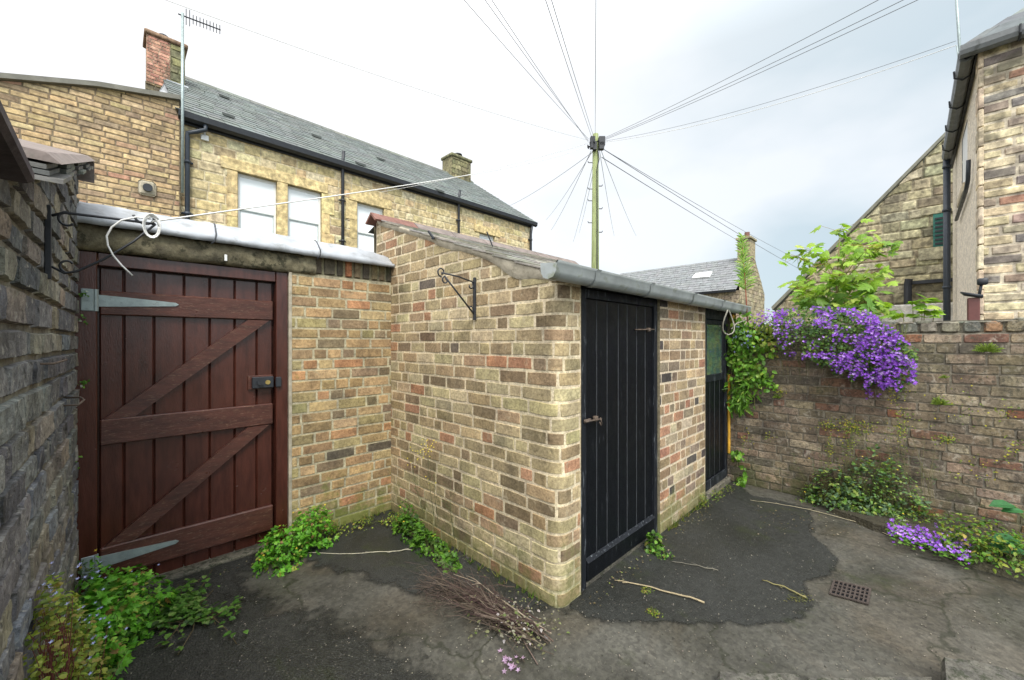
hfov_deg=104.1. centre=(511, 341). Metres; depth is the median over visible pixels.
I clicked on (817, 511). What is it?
stick
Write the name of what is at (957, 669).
stone block
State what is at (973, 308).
flue pipe
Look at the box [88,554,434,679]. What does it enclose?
tarmac by gate
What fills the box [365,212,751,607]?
brick shed
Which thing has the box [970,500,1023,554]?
broad leaf weed
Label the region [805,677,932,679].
kerb stone
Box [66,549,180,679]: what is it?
leafy weeds
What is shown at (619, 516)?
door
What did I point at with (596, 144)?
telegraph pole
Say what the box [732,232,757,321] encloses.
willowherb
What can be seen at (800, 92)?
overhead wire
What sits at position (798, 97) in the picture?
overhead wire
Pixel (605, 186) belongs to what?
overhead wire
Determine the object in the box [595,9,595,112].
overhead wire
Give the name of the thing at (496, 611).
brushwood pile
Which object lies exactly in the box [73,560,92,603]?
grey leaf weed
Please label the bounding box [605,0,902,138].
overhead wire
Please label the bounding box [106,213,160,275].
coiled cable
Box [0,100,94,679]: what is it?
stone wall
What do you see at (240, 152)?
stone house
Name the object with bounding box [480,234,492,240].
window
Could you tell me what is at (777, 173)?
sky
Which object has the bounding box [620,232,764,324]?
distant house
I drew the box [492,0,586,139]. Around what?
overhead wire
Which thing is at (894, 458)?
tall wall stalks
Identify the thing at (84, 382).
wall sprigs
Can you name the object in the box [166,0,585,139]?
overhead wire
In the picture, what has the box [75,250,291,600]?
wooden gate
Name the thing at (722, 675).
kerb stone
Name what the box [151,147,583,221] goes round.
overhead wire
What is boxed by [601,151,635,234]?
overhead wire
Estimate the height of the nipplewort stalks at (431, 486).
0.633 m
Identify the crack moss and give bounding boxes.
[641,586,663,617]
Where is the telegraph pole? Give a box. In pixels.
[587,133,604,268]
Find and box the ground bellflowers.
[885,518,974,568]
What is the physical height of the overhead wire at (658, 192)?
1.982 m
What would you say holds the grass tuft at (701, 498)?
on the tarmac by sheds at (738, 509)
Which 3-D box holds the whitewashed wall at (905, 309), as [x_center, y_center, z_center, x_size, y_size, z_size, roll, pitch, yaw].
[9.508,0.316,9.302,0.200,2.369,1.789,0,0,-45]
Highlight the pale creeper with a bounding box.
[22,561,129,679]
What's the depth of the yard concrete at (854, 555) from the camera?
2.08 m
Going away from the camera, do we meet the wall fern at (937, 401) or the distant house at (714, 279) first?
the wall fern at (937, 401)
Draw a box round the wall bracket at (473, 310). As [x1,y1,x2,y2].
[437,268,475,319]
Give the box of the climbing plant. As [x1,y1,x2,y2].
[722,311,790,487]
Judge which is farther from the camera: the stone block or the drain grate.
the drain grate
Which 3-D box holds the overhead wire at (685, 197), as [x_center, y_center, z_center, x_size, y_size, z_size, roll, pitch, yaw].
[11.272,-5.786,20.000,23.394,0.161,0.020,0,0,-43]
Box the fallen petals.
[498,648,524,673]
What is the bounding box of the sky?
[0,0,1023,324]
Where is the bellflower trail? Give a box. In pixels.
[744,308,790,332]
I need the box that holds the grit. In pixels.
[99,492,1010,676]
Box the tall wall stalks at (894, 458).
[792,415,937,505]
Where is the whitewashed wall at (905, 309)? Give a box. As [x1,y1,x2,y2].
[877,302,952,321]
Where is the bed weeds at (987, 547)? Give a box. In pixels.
[852,501,1023,577]
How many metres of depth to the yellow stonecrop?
3.38 m
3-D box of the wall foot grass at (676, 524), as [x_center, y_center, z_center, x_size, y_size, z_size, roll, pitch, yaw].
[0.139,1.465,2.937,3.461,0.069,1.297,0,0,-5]
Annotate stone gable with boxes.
[771,132,962,323]
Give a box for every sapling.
[777,218,904,323]
[886,294,945,321]
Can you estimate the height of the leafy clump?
0.376 m
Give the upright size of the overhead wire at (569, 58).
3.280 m
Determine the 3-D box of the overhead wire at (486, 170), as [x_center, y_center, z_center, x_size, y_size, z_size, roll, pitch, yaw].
[-0.762,-5.149,11.806,6.098,1.616,0.012,0,0,-4]
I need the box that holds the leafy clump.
[251,504,338,578]
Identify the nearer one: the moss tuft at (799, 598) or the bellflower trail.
the moss tuft at (799, 598)
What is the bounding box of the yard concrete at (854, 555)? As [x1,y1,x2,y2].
[226,484,1023,679]
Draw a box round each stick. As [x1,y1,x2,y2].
[306,548,411,553]
[615,580,703,602]
[672,561,717,570]
[752,500,889,535]
[762,580,805,597]
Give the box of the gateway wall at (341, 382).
[75,201,394,589]
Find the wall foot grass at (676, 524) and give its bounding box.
[317,496,706,600]
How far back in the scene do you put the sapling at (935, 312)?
3.76 m
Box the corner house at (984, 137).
[942,0,1023,320]
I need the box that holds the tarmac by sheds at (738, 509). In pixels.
[570,481,838,626]
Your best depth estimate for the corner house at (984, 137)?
5.29 m
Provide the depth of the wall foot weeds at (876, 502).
3.40 m
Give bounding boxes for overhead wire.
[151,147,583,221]
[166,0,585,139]
[383,143,587,191]
[464,0,583,133]
[485,0,588,140]
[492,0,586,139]
[514,153,590,203]
[545,0,590,133]
[551,0,592,133]
[551,152,590,229]
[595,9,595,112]
[599,151,613,232]
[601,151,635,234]
[601,157,734,238]
[604,149,796,267]
[605,0,877,137]
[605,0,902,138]
[605,0,916,139]
[607,41,954,140]
[608,45,955,141]
[609,152,776,248]
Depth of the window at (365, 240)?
11.47 m
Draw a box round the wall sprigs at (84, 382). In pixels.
[76,290,89,468]
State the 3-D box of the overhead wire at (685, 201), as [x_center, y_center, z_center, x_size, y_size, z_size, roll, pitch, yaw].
[10.756,-5.228,19.000,21.287,1.129,0.023,0,0,-41]
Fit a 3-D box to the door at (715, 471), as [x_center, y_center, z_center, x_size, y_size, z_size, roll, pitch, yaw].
[2.052,0.627,4.055,0.556,1.685,0.048,0,0,-45]
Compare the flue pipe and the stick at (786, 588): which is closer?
the stick at (786, 588)
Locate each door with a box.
[584,299,654,581]
[706,319,725,490]
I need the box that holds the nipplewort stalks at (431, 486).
[407,439,458,538]
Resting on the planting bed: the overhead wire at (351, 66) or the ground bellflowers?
the ground bellflowers
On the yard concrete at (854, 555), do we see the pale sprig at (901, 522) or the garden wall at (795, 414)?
the garden wall at (795, 414)
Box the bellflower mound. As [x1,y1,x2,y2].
[771,304,919,399]
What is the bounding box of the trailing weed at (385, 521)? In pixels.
[320,512,400,539]
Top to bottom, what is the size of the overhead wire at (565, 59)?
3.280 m
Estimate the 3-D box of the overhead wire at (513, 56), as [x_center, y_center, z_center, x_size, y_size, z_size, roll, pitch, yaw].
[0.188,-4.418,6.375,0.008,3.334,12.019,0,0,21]
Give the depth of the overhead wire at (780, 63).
6.96 m
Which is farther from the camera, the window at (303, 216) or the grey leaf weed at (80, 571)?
the window at (303, 216)
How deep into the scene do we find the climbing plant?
4.10 m
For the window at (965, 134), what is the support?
in the corner house at (984, 137)
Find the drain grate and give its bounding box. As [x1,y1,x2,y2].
[829,579,871,604]
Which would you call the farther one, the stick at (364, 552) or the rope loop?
the rope loop
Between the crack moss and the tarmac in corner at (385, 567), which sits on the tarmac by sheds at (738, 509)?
the crack moss
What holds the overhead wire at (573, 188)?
attached to the telegraph pole
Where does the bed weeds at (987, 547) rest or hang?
on the planting bed
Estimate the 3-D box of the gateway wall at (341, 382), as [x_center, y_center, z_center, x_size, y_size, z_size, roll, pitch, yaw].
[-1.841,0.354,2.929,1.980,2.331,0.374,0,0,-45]
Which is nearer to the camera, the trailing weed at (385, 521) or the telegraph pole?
the trailing weed at (385, 521)
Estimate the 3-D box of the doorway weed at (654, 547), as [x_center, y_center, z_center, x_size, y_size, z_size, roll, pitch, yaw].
[1.030,1.448,2.822,0.169,0.200,0.243,0,0,-6]
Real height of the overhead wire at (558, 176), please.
3.017 m
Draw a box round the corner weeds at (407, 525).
[388,499,463,573]
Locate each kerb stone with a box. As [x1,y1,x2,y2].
[717,671,799,679]
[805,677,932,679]
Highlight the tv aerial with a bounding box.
[178,9,220,192]
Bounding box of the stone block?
[941,657,1023,679]
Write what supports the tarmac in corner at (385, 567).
on the yard concrete at (854, 555)
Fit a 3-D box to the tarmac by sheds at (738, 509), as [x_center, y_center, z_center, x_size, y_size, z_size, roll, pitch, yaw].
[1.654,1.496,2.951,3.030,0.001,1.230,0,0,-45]
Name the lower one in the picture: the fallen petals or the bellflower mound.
the fallen petals
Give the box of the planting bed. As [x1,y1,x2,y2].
[829,500,1023,581]
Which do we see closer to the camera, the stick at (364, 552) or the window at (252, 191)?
the stick at (364, 552)
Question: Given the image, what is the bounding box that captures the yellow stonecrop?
[742,376,1023,485]
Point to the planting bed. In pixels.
(876, 523)
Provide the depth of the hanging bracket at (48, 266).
1.43 m
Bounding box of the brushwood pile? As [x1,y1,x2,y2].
[401,549,569,664]
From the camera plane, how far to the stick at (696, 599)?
2.37 m
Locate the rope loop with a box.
[722,310,745,334]
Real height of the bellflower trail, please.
0.275 m
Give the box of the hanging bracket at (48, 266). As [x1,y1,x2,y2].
[44,205,155,278]
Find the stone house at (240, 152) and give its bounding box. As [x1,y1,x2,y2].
[143,28,537,251]
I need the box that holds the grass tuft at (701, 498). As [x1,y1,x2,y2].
[698,483,733,507]
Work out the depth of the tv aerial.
8.31 m
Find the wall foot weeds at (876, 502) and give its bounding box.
[795,443,951,522]
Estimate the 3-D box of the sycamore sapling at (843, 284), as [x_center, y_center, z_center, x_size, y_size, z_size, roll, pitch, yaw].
[3.421,-0.048,4.217,0.916,2.497,1.038,0,0,-45]
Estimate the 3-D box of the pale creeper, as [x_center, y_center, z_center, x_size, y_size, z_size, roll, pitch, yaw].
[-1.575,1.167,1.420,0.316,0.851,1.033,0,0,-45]
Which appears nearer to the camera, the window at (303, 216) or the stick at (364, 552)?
the stick at (364, 552)
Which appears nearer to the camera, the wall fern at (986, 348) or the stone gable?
the wall fern at (986, 348)
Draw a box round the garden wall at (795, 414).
[727,317,1023,532]
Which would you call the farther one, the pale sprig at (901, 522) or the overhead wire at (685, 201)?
the overhead wire at (685, 201)
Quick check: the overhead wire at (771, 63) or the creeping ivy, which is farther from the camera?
the overhead wire at (771, 63)
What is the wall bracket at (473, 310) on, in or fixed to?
attached to the brick shed
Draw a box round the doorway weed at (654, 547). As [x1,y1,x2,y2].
[644,529,674,559]
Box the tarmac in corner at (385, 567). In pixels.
[301,509,566,613]
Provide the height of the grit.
0.009 m
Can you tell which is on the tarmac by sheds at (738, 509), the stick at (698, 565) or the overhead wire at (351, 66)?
the stick at (698, 565)
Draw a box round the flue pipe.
[960,278,987,319]
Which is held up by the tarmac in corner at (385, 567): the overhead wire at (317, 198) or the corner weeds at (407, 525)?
the corner weeds at (407, 525)
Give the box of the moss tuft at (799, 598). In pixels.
[783,590,812,603]
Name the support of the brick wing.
on the ground
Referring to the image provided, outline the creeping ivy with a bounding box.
[131,569,247,653]
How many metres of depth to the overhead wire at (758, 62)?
6.92 m
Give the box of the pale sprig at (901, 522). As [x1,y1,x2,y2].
[890,514,907,528]
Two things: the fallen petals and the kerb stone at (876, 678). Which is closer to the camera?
the kerb stone at (876, 678)
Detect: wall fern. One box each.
[931,397,952,404]
[972,343,1004,352]
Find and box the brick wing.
[0,72,180,216]
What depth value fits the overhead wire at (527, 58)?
5.92 m
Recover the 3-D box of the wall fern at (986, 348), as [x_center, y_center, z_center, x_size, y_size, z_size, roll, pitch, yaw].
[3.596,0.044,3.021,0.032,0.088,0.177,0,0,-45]
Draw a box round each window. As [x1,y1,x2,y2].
[238,173,275,233]
[288,186,319,241]
[357,203,381,251]
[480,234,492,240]
[963,125,966,181]

